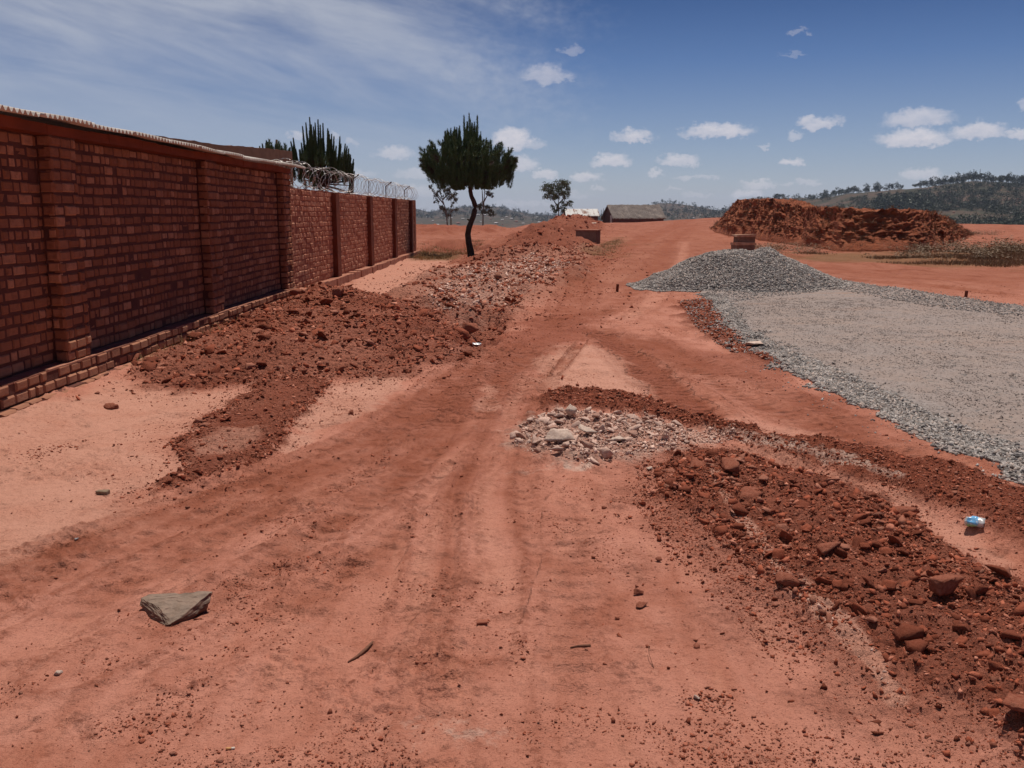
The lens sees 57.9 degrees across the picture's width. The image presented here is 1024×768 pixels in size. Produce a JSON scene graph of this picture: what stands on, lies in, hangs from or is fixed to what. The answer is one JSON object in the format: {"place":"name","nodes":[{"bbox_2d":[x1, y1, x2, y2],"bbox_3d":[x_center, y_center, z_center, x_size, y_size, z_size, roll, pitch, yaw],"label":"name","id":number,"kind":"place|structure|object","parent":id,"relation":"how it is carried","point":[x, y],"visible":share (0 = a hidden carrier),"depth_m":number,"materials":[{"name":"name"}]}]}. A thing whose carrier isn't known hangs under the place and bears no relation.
{"place":"outdoors","nodes":[
{"label":"outdoors","id":0,"kind":"place"},
{"bbox_2d":[135,238,626,360],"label":"dry grass","id":1,"kind":"structure","parent":0,"point":[424,253],"depth_m":34.29,"materials":[{"name":"plant"}]},
{"bbox_2d":[0,214,1023,767],"bbox_3d":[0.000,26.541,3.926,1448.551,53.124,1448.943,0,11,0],"label":"ground","id":2,"kind":"structure","parent":0,"point":[86,600],"depth_m":4.41,"materials":[{"name":"soil"}]},
{"bbox_2d":[95,489,109,494],"bbox_3d":[-2.349,0.622,5.314,0.073,0.031,0.037,3,14,5],"label":"brick fragment","id":3,"kind":"object","parent":2,"relation":"on","point":[103,492],"visible":1,"depth_m":5.30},
{"bbox_2d":[103,402,119,408],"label":"stone","id":4,"kind":"object","parent":2,"relation":"on","point":[111,405],"visible":1,"depth_m":7.50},
{"bbox_2d":[140,361,155,371],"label":"dirt clod","id":5,"kind":"object","parent":2,"relation":"on","point":[146,366],"visible":0.93,"depth_m":8.70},
{"bbox_2d":[143,357,158,361],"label":"dirt clod","id":6,"kind":"object","parent":2,"relation":"on","point":[152,359],"visible":0.88,"depth_m":9.11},
{"bbox_2d":[0,104,304,416],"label":"brick wall","id":7,"kind":"structure","parent":2,"relation":"on","point":[118,247],"depth_m":9.31,"materials":[{"name":"brick"}]},
{"bbox_2d":[140,592,210,625],"bbox_3d":[-1.379,0.915,3.741,0.283,0.089,0.180,0,11,0],"label":"rock","id":8,"kind":"object","parent":2,"relation":"on","point":[168,609],"visible":0.99,"depth_m":3.75,"materials":[{"name":"stone"}]},
{"bbox_2d":[186,331,204,337],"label":"dirt clod","id":9,"kind":"object","parent":2,"relation":"on","point":[192,334],"visible":1,"depth_m":10.69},
{"bbox_2d":[204,344,214,354],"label":"dirt clod","id":10,"kind":"object","parent":2,"relation":"on","point":[209,349],"visible":0.95,"depth_m":9.26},
{"bbox_2d":[211,364,220,373],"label":"dirt clod","id":11,"kind":"object","parent":2,"relation":"on","point":[217,369],"visible":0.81,"depth_m":8.79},
{"bbox_2d":[154,135,293,187],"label":"plastered building","id":12,"kind":"structure","parent":2,"relation":"on","point":[268,153],"depth_m":20.68,"materials":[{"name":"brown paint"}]},
{"bbox_2d":[256,322,271,329],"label":"dirt clod","id":13,"kind":"object","parent":2,"relation":"on","point":[263,326],"visible":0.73,"depth_m":11.22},
{"bbox_2d":[257,334,270,339],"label":"dirt clod","id":14,"kind":"object","parent":2,"relation":"on","point":[264,336],"visible":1,"depth_m":9.73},
{"bbox_2d":[259,139,295,177],"bbox_3d":[-7.358,-5.769,29.454,1.102,3.915,2.005,0,11,0],"label":"tree","id":15,"kind":"object","parent":2,"relation":"on","point":[278,146],"visible":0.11,"depth_m":28.99,"materials":[{"name":"green plant"}]},
{"bbox_2d":[289,288,301,294],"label":"dirt clod","id":16,"kind":"object","parent":2,"relation":"on","point":[295,291],"visible":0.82,"depth_m":15.05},
{"bbox_2d":[300,318,314,323],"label":"dirt clod","id":17,"kind":"object","parent":2,"relation":"on","point":[307,321],"visible":0.54,"depth_m":11.40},
{"bbox_2d":[288,117,354,193],"bbox_3d":[-6.165,-6.334,30.367,2.044,4.639,2.034,0,11,0],"label":"tree","id":18,"kind":"object","parent":2,"relation":"on","point":[314,153],"visible":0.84,"depth_m":29.84,"materials":[{"name":"green succulent stems"},{"name":"bark"}]},
{"bbox_2d":[319,298,332,304],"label":"dirt clod","id":19,"kind":"object","parent":2,"relation":"on","point":[326,301],"visible":0.91,"depth_m":13.29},
{"bbox_2d":[332,287,343,296],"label":"dirt clod","id":20,"kind":"object","parent":2,"relation":"on","point":[338,292],"visible":0.94,"depth_m":13.84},
{"bbox_2d":[335,363,345,371],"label":"dirt clod","id":21,"kind":"object","parent":2,"relation":"on","point":[340,368],"visible":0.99,"depth_m":9.05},
{"bbox_2d":[290,188,419,289],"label":"brick wall","id":22,"kind":"structure","parent":2,"relation":"on","point":[339,239],"depth_m":21.50,"materials":[{"name":"brick"}]},
{"bbox_2d":[267,158,418,199],"bbox_3d":[-3.914,-5.412,25.627,0.580,0.656,20.213,0,11,1],"label":"razor wire","id":23,"kind":"object","parent":22,"relation":"on","point":[351,189],"visible":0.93,"depth_m":21.86,"materials":[{"name":"metal"}]},
{"bbox_2d":[348,641,373,662],"bbox_3d":[-0.553,0.982,3.396,0.013,0.025,0.149,5,12,26],"label":"twig","id":24,"kind":"object","parent":2,"relation":"on","point":[363,651],"visible":1,"depth_m":3.40,"materials":[{"name":"brown wood"}]},
{"bbox_2d":[419,309,428,316],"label":"dirt clod","id":25,"kind":"object","parent":2,"relation":"on","point":[424,312],"visible":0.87,"depth_m":13.04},
{"bbox_2d":[429,179,457,224],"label":"gum tree","id":26,"kind":"object","parent":2,"relation":"on","point":[446,192],"visible":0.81,"depth_m":94.00,"materials":[{"name":"green plant"}]},
{"bbox_2d":[443,194,459,224],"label":"gum tree","id":27,"kind":"object","parent":2,"relation":"on","point":[449,213],"visible":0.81,"depth_m":95.33,"materials":[{"name":"green plant"}]},
{"bbox_2d":[453,327,470,338],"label":"dirt clod","id":28,"kind":"object","parent":2,"relation":"on","point":[464,333],"visible":0.9,"depth_m":11.95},
{"bbox_2d":[418,113,518,256],"bbox_3d":[-1.557,-7.135,33.917,3.744,5.411,3.757,3,11,18],"label":"tree","id":29,"kind":"object","parent":2,"relation":"on","point":[469,161],"visible":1,"depth_m":32.95,"materials":[{"name":"green succulent stems"},{"name":"bark"}]},
{"bbox_2d":[462,322,478,333],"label":"dirt clod","id":30,"kind":"object","parent":2,"relation":"on","point":[470,328],"visible":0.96,"depth_m":12.34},
{"bbox_2d":[477,619,487,624],"bbox_3d":[-0.117,0.937,3.630,0.045,0.022,0.026,2,13,-3],"label":"brick fragment","id":31,"kind":"object","parent":2,"relation":"on","point":[482,622],"visible":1,"depth_m":3.62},
{"bbox_2d":[476,187,495,225],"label":"gum tree","id":32,"kind":"object","parent":2,"relation":"on","point":[483,210],"visible":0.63,"depth_m":90.26,"materials":[{"name":"green plant"}]},
{"bbox_2d":[0,224,1023,767],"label":"crumbs","id":33,"kind":"object","parent":2,"relation":"on","point":[888,696],"visible":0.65,"depth_m":4.92,"materials":[{"name":"soil"}]},
{"bbox_2d":[0,277,1023,767],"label":"pebbles","id":34,"kind":"object","parent":2,"relation":"on","point":[330,763],"visible":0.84,"depth_m":2.98,"materials":[{"name":"stone"}]},
{"bbox_2d":[548,446,563,451],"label":"rubble stone","id":35,"kind":"object","parent":2,"relation":"on","point":[557,448],"visible":1,"depth_m":6.02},
{"bbox_2d":[539,179,573,215],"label":"gum tree","id":36,"kind":"object","parent":2,"relation":"on","point":[562,184],"visible":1,"depth_m":101.77,"materials":[{"name":"green plant"}]},
{"bbox_2d":[565,404,576,415],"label":"rubble stone","id":37,"kind":"object","parent":2,"relation":"on","point":[570,409],"visible":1,"depth_m":7.06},
{"bbox_2d":[123,213,1023,767],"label":"loose soil","id":38,"kind":"structure","parent":2,"relation":"on","point":[885,529],"depth_m":5.25,"materials":[{"name":"soil"}]},
{"bbox_2d":[563,209,599,220],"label":"shed","id":39,"kind":"structure","parent":2,"relation":"on","point":[592,213],"depth_m":146.36,"materials":[{"name":"metal"}]},
{"bbox_2d":[579,439,593,448],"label":"rubble stone","id":40,"kind":"object","parent":2,"relation":"on","point":[586,444],"visible":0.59,"depth_m":6.14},
{"bbox_2d":[575,229,600,243],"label":"concrete box","id":41,"kind":"object","parent":2,"relation":"on","point":[593,235],"visible":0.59,"depth_m":45.78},
{"bbox_2d":[578,424,598,433],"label":"rubble stone","id":42,"kind":"object","parent":2,"relation":"on","point":[585,429],"visible":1,"depth_m":6.46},
{"bbox_2d":[610,435,626,441],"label":"rubble stone","id":43,"kind":"object","parent":2,"relation":"on","point":[618,438],"visible":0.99,"depth_m":6.34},
{"bbox_2d":[600,204,665,222],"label":"hut","id":44,"kind":"object","parent":2,"relation":"on","point":[621,213],"visible":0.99,"depth_m":145.73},
{"bbox_2d":[636,601,647,607],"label":"dirt clod","id":45,"kind":"object","parent":2,"relation":"on","point":[639,604],"visible":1,"depth_m":3.80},
{"bbox_2d":[423,252,888,682],"bbox_3d":[0.110,-1.401,15.973,3.197,0.647,26.121,0,11,0],"label":"rubble","id":46,"kind":"object","parent":2,"relation":"on","point":[626,442],"depth_m":6.71,"materials":[{"name":"stone"}]},
{"bbox_2d":[543,428,574,441],"bbox_3d":[0.316,0.357,6.251,0.216,0.082,0.142,-2,25,-11],"label":"rubble stone","id":47,"kind":"object","parent":46,"relation":"on","point":[559,434],"visible":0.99,"depth_m":6.23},
{"bbox_2d":[626,424,641,431],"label":"rubble stone","id":48,"kind":"object","parent":46,"relation":"on","point":[636,426],"visible":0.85,"depth_m":6.60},
{"bbox_2d":[677,485,691,492],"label":"dirt clod","id":49,"kind":"object","parent":2,"relation":"on","point":[686,488],"visible":0.99,"depth_m":5.16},
{"bbox_2d":[689,457,705,468],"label":"dirt clod","id":50,"kind":"object","parent":2,"relation":"on","point":[699,463],"visible":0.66,"depth_m":5.65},
{"bbox_2d":[705,450,718,456],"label":"dirt clod","id":51,"kind":"object","parent":2,"relation":"on","point":[712,452],"visible":0.66,"depth_m":5.96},
{"bbox_2d":[712,525,727,535],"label":"dirt clod","id":52,"kind":"object","parent":2,"relation":"on","point":[721,530],"visible":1,"depth_m":4.58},
{"bbox_2d":[721,457,738,473],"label":"dirt clod","id":53,"kind":"object","parent":2,"relation":"on","point":[730,464],"visible":1,"depth_m":5.50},
{"bbox_2d":[731,523,744,530],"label":"dirt clod","id":54,"kind":"object","parent":2,"relation":"on","point":[740,527],"visible":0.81,"depth_m":4.60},
{"bbox_2d":[625,246,852,291],"bbox_3d":[4.986,-2.538,20.183,4.958,0.913,4.026,0,11,0],"label":"gravel pile","id":55,"kind":"object","parent":2,"relation":"on","point":[765,269],"visible":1,"depth_m":19.18,"materials":[{"name":"gravel"}]},
{"bbox_2d":[730,502,749,516],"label":"dirt clod","id":56,"kind":"object","parent":2,"relation":"on","point":[739,509],"visible":1,"depth_m":4.79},
{"bbox_2d":[730,234,756,250],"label":"masonry pier","id":57,"kind":"structure","parent":2,"relation":"on","point":[744,241],"depth_m":32.36,"materials":[{"name":"brick"}]},
{"bbox_2d":[741,486,762,502],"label":"dirt clod","id":58,"kind":"object","parent":2,"relation":"on","point":[748,492],"visible":0.99,"depth_m":5.06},
{"bbox_2d":[771,548,784,559],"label":"dirt clod","id":59,"kind":"object","parent":2,"relation":"on","point":[779,553],"visible":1,"depth_m":4.20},
{"bbox_2d":[775,524,788,531],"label":"dirt clod","id":60,"kind":"object","parent":2,"relation":"on","point":[784,526],"visible":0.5,"depth_m":4.53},
{"bbox_2d":[764,241,800,249],"bbox_3d":[11.424,-5.786,38.663,2.066,0.424,1.941,6,12,30],"label":"bush","id":61,"kind":"object","parent":2,"relation":"on","point":[784,245],"visible":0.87,"depth_m":38.56,"materials":[{"name":"green plant"}]},
{"bbox_2d":[778,530,792,541],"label":"dirt clod","id":62,"kind":"object","parent":2,"relation":"on","point":[783,534],"visible":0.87,"depth_m":4.37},
{"bbox_2d":[775,570,799,587],"bbox_3d":[1.162,0.826,3.909,0.108,0.062,0.082,2,11,8],"label":"dirt clod","id":63,"kind":"object","parent":2,"relation":"on","point":[786,579],"visible":0.98,"depth_m":3.88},
{"bbox_2d":[794,500,810,508],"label":"dirt clod","id":64,"kind":"object","parent":2,"relation":"on","point":[805,504],"visible":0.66,"depth_m":4.94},
{"bbox_2d":[799,523,812,530],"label":"dirt clod","id":65,"kind":"object","parent":2,"relation":"on","point":[806,525],"visible":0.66,"depth_m":4.50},
{"bbox_2d":[769,243,843,253],"bbox_3d":[11.191,-5.287,35.798,3.640,0.479,1.838,-5,12,-27],"label":"bush","id":66,"kind":"object","parent":2,"relation":"on","point":[812,249],"visible":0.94,"depth_m":35.81,"materials":[{"name":"green plant"}]},
{"bbox_2d":[814,577,831,584],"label":"dirt clod","id":67,"kind":"object","parent":2,"relation":"on","point":[821,580],"visible":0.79,"depth_m":3.88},
{"bbox_2d":[818,541,840,555],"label":"dirt clod","id":68,"kind":"object","parent":2,"relation":"on","point":[825,548],"visible":0.91,"depth_m":4.11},
{"bbox_2d":[831,579,841,587],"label":"dirt clod","id":69,"kind":"object","parent":2,"relation":"on","point":[836,583],"visible":1,"depth_m":3.83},
{"bbox_2d":[833,546,847,558],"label":"dirt clod","id":70,"kind":"object","parent":2,"relation":"on","point":[838,551],"visible":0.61,"depth_m":4.14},
{"bbox_2d":[709,198,975,251],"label":"earth bank","id":71,"kind":"structure","parent":2,"relation":"on","point":[898,228],"depth_m":40.13,"materials":[{"name":"soil"}]},
{"bbox_2d":[840,543,851,549],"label":"dirt clod","id":72,"kind":"object","parent":2,"relation":"on","point":[845,546],"visible":0.81,"depth_m":4.24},
{"bbox_2d":[852,536,864,548],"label":"dirt clod","id":73,"kind":"object","parent":2,"relation":"on","point":[857,541],"visible":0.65,"depth_m":4.30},
{"bbox_2d":[851,602,866,615],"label":"dirt clod","id":74,"kind":"object","parent":2,"relation":"on","point":[855,607],"visible":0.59,"depth_m":3.61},
{"bbox_2d":[852,513,869,521],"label":"dirt clod","id":75,"kind":"object","parent":2,"relation":"on","point":[859,516],"visible":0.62,"depth_m":4.62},
{"bbox_2d":[855,518,871,525],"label":"dirt clod","id":76,"kind":"object","parent":2,"relation":"on","point":[865,521],"visible":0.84,"depth_m":4.57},
{"bbox_2d":[709,197,1023,267],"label":"scrub","id":77,"kind":"object","parent":2,"relation":"on","point":[1012,260],"visible":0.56,"depth_m":32.99,"materials":[{"name":"plant"}]},
{"bbox_2d":[861,575,875,589],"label":"dirt clod","id":78,"kind":"object","parent":2,"relation":"on","point":[869,582],"visible":0.97,"depth_m":3.77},
{"bbox_2d":[864,616,877,622],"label":"dirt clod","id":79,"kind":"object","parent":2,"relation":"on","point":[872,619],"visible":1,"depth_m":3.50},
{"bbox_2d":[865,540,883,547],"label":"dirt clod","id":80,"kind":"object","parent":2,"relation":"on","point":[876,544],"visible":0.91,"depth_m":4.27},
{"bbox_2d":[878,547,893,554],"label":"dirt clod","id":81,"kind":"object","parent":2,"relation":"on","point":[883,550],"visible":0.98,"depth_m":4.23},
{"bbox_2d":[881,579,896,590],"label":"dirt clod","id":82,"kind":"object","parent":2,"relation":"on","point":[890,585],"visible":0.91,"depth_m":3.83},
{"bbox_2d":[888,535,901,544],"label":"dirt clod","id":83,"kind":"object","parent":2,"relation":"on","point":[894,540],"visible":1,"depth_m":4.37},
{"bbox_2d":[896,549,908,555],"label":"dirt clod","id":84,"kind":"object","parent":2,"relation":"on","point":[903,552],"visible":0.99,"depth_m":4.21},
{"bbox_2d":[858,247,950,258],"bbox_3d":[13.584,-4.473,31.576,1.865,0.421,3.090,-9,14,-40],"label":"bush","id":85,"kind":"object","parent":2,"relation":"on","point":[908,253],"visible":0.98,"depth_m":31.54,"materials":[{"name":"green plant"}]},
{"bbox_2d":[890,505,920,514],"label":"dirt clod","id":86,"kind":"object","parent":2,"relation":"on","point":[901,509],"visible":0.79,"depth_m":4.87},
{"bbox_2d":[900,579,912,586],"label":"dirt clod","id":87,"kind":"object","parent":2,"relation":"on","point":[907,583],"visible":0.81,"depth_m":3.86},
{"bbox_2d":[892,623,924,640],"bbox_3d":[1.441,0.907,3.373,0.120,0.050,0.063,-11,35,-16],"label":"dirt clod","id":88,"kind":"object","parent":2,"relation":"on","point":[903,631],"visible":0.91,"depth_m":3.36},
{"bbox_2d":[883,242,938,251],"bbox_3d":[15.598,-5.223,35.508,2.066,0.424,1.941,-5,12,-24],"label":"bush","id":89,"kind":"object","parent":2,"relation":"on","point":[911,248],"visible":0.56,"depth_m":35.75,"materials":[{"name":"green plant"}]},
{"bbox_2d":[904,638,928,652],"bbox_3d":[1.441,0.934,3.304,0.085,0.038,0.072,-8,13,-37],"label":"dirt clod","id":90,"kind":"object","parent":2,"relation":"on","point":[917,645],"visible":0.99,"depth_m":3.28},
{"bbox_2d":[909,598,923,604],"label":"dirt clod","id":91,"kind":"object","parent":2,"relation":"on","point":[915,601],"visible":1,"depth_m":3.64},
{"bbox_2d":[909,530,925,535],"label":"dirt clod","id":92,"kind":"object","parent":2,"relation":"on","point":[915,532],"visible":0.94,"depth_m":4.48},
{"bbox_2d":[927,574,964,596],"bbox_3d":[1.756,0.816,3.761,0.153,0.085,0.075,-6,12,-28],"label":"dirt clod","id":93,"kind":"object","parent":2,"relation":"on","point":[943,585],"visible":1,"depth_m":3.73,"materials":[{"name":"soil"}]},
{"bbox_2d":[907,240,993,253],"bbox_3d":[15.995,-5.084,34.433,2.074,0.558,3.479,-6,12,-27],"label":"bush","id":94,"kind":"object","parent":2,"relation":"on","point":[937,251],"visible":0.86,"depth_m":34.15,"materials":[{"name":"green plant"}]},
{"bbox_2d":[953,635,967,644],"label":"dirt clod","id":95,"kind":"object","parent":2,"relation":"on","point":[961,639],"visible":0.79,"depth_m":3.38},
{"bbox_2d":[952,624,970,632],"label":"dirt clod","id":96,"kind":"object","parent":2,"relation":"on","point":[964,627],"visible":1,"depth_m":3.42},
{"bbox_2d":[964,586,977,600],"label":"dirt clod","id":97,"kind":"object","parent":2,"relation":"on","point":[970,591],"visible":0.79,"depth_m":3.73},
{"bbox_2d":[964,515,984,528],"bbox_3d":[2.380,0.709,4.761,0.093,0.056,0.074,7,13,34],"label":"drink can","id":98,"kind":"object","parent":2,"relation":"on","point":[974,522],"visible":1,"depth_m":4.74,"materials":[{"name":"blue"}]},
{"bbox_2d":[928,238,1022,252],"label":"bush","id":99,"kind":"object","parent":2,"relation":"on","point":[969,247],"visible":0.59,"depth_m":35.67,"materials":[{"name":"green plant"}]},
{"bbox_2d":[936,235,1023,247],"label":"bush","id":100,"kind":"object","parent":2,"relation":"on","point":[992,241],"visible":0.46,"depth_m":39.17,"materials":[{"name":"green plant"}]},
{"bbox_2d":[974,585,987,594],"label":"dirt clod","id":101,"kind":"object","parent":2,"relation":"on","point":[980,589],"visible":0.94,"depth_m":3.74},
{"bbox_2d":[973,650,993,658],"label":"dirt clod","id":102,"kind":"object","parent":2,"relation":"on","point":[985,653],"visible":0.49,"depth_m":3.23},
{"bbox_2d":[956,244,1023,259],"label":"bush","id":103,"kind":"object","parent":2,"relation":"on","point":[983,253],"visible":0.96,"depth_m":30.72,"materials":[{"name":"green plant"}]},
{"bbox_2d":[988,708,999,717],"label":"dirt clod","id":104,"kind":"object","parent":2,"relation":"on","point":[993,711],"visible":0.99,"depth_m":2.91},
{"bbox_2d":[988,660,1002,671],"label":"dirt clod","id":105,"kind":"object","parent":2,"relation":"on","point":[994,666],"visible":0.94,"depth_m":3.15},
{"bbox_2d":[986,238,1023,251],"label":"bush","id":106,"kind":"object","parent":2,"relation":"on","point":[1014,245],"visible":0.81,"depth_m":35.75,"materials":[{"name":"green plant"}]},
{"bbox_2d":[999,629,1021,640],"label":"dirt clod","id":107,"kind":"object","parent":2,"relation":"on","point":[1011,634],"visible":1,"depth_m":3.35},
{"bbox_2d":[1002,693,1023,712],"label":"dirt clod","id":108,"kind":"object","parent":2,"relation":"on","point":[1014,702],"visible":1,"depth_m":2.84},
{"label":"dirt clod","id":109,"kind":"object","parent":2,"relation":"on","visible":0},
{"bbox_2d":[984,564,1011,577],"bbox_3d":[2.107,0.803,4.000,0.105,0.040,0.109,27,5,-14],"label":"dirt clod","id":110,"kind":"object","parent":109,"relation":"on","point":[1001,570],"visible":0.99,"depth_m":3.98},
{"bbox_2d":[0,0,1023,215],"label":"sky","id":111,"kind":"structure","parent":0,"point":[715,103],"materials":[{"name":"blue"}]},
{"bbox_2d":[416,181,1023,227],"bbox_3d":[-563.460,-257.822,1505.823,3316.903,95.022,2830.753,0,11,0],"label":"hills","id":112,"kind":"structure","parent":0,"point":[507,222],"depth_m":882.72,"materials":[{"name":"plant"}]},
{"bbox_2d":[416,178,1023,224],"bbox_3d":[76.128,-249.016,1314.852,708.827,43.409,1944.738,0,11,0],"label":"woodland","id":113,"kind":"object","parent":112,"relation":"on","point":[912,200],"visible":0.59,"depth_m":636.55,"materials":[{"name":"green plant"}]},
{"bbox_2d":[667,276,1023,488],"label":"gravel","id":114,"kind":"structure","parent":0,"point":[946,432],"depth_m":8.62,"materials":[{"name":"gravel"}]},
{"bbox_2d":[744,341,762,344],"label":"flat stone","id":115,"kind":"object","parent":114,"relation":"on","point":[754,343],"visible":0.98,"depth_m":10.82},
{"bbox_2d":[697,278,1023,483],"bbox_3d":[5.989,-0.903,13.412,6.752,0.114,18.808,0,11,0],"label":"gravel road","id":116,"kind":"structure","parent":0,"point":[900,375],"depth_m":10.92,"materials":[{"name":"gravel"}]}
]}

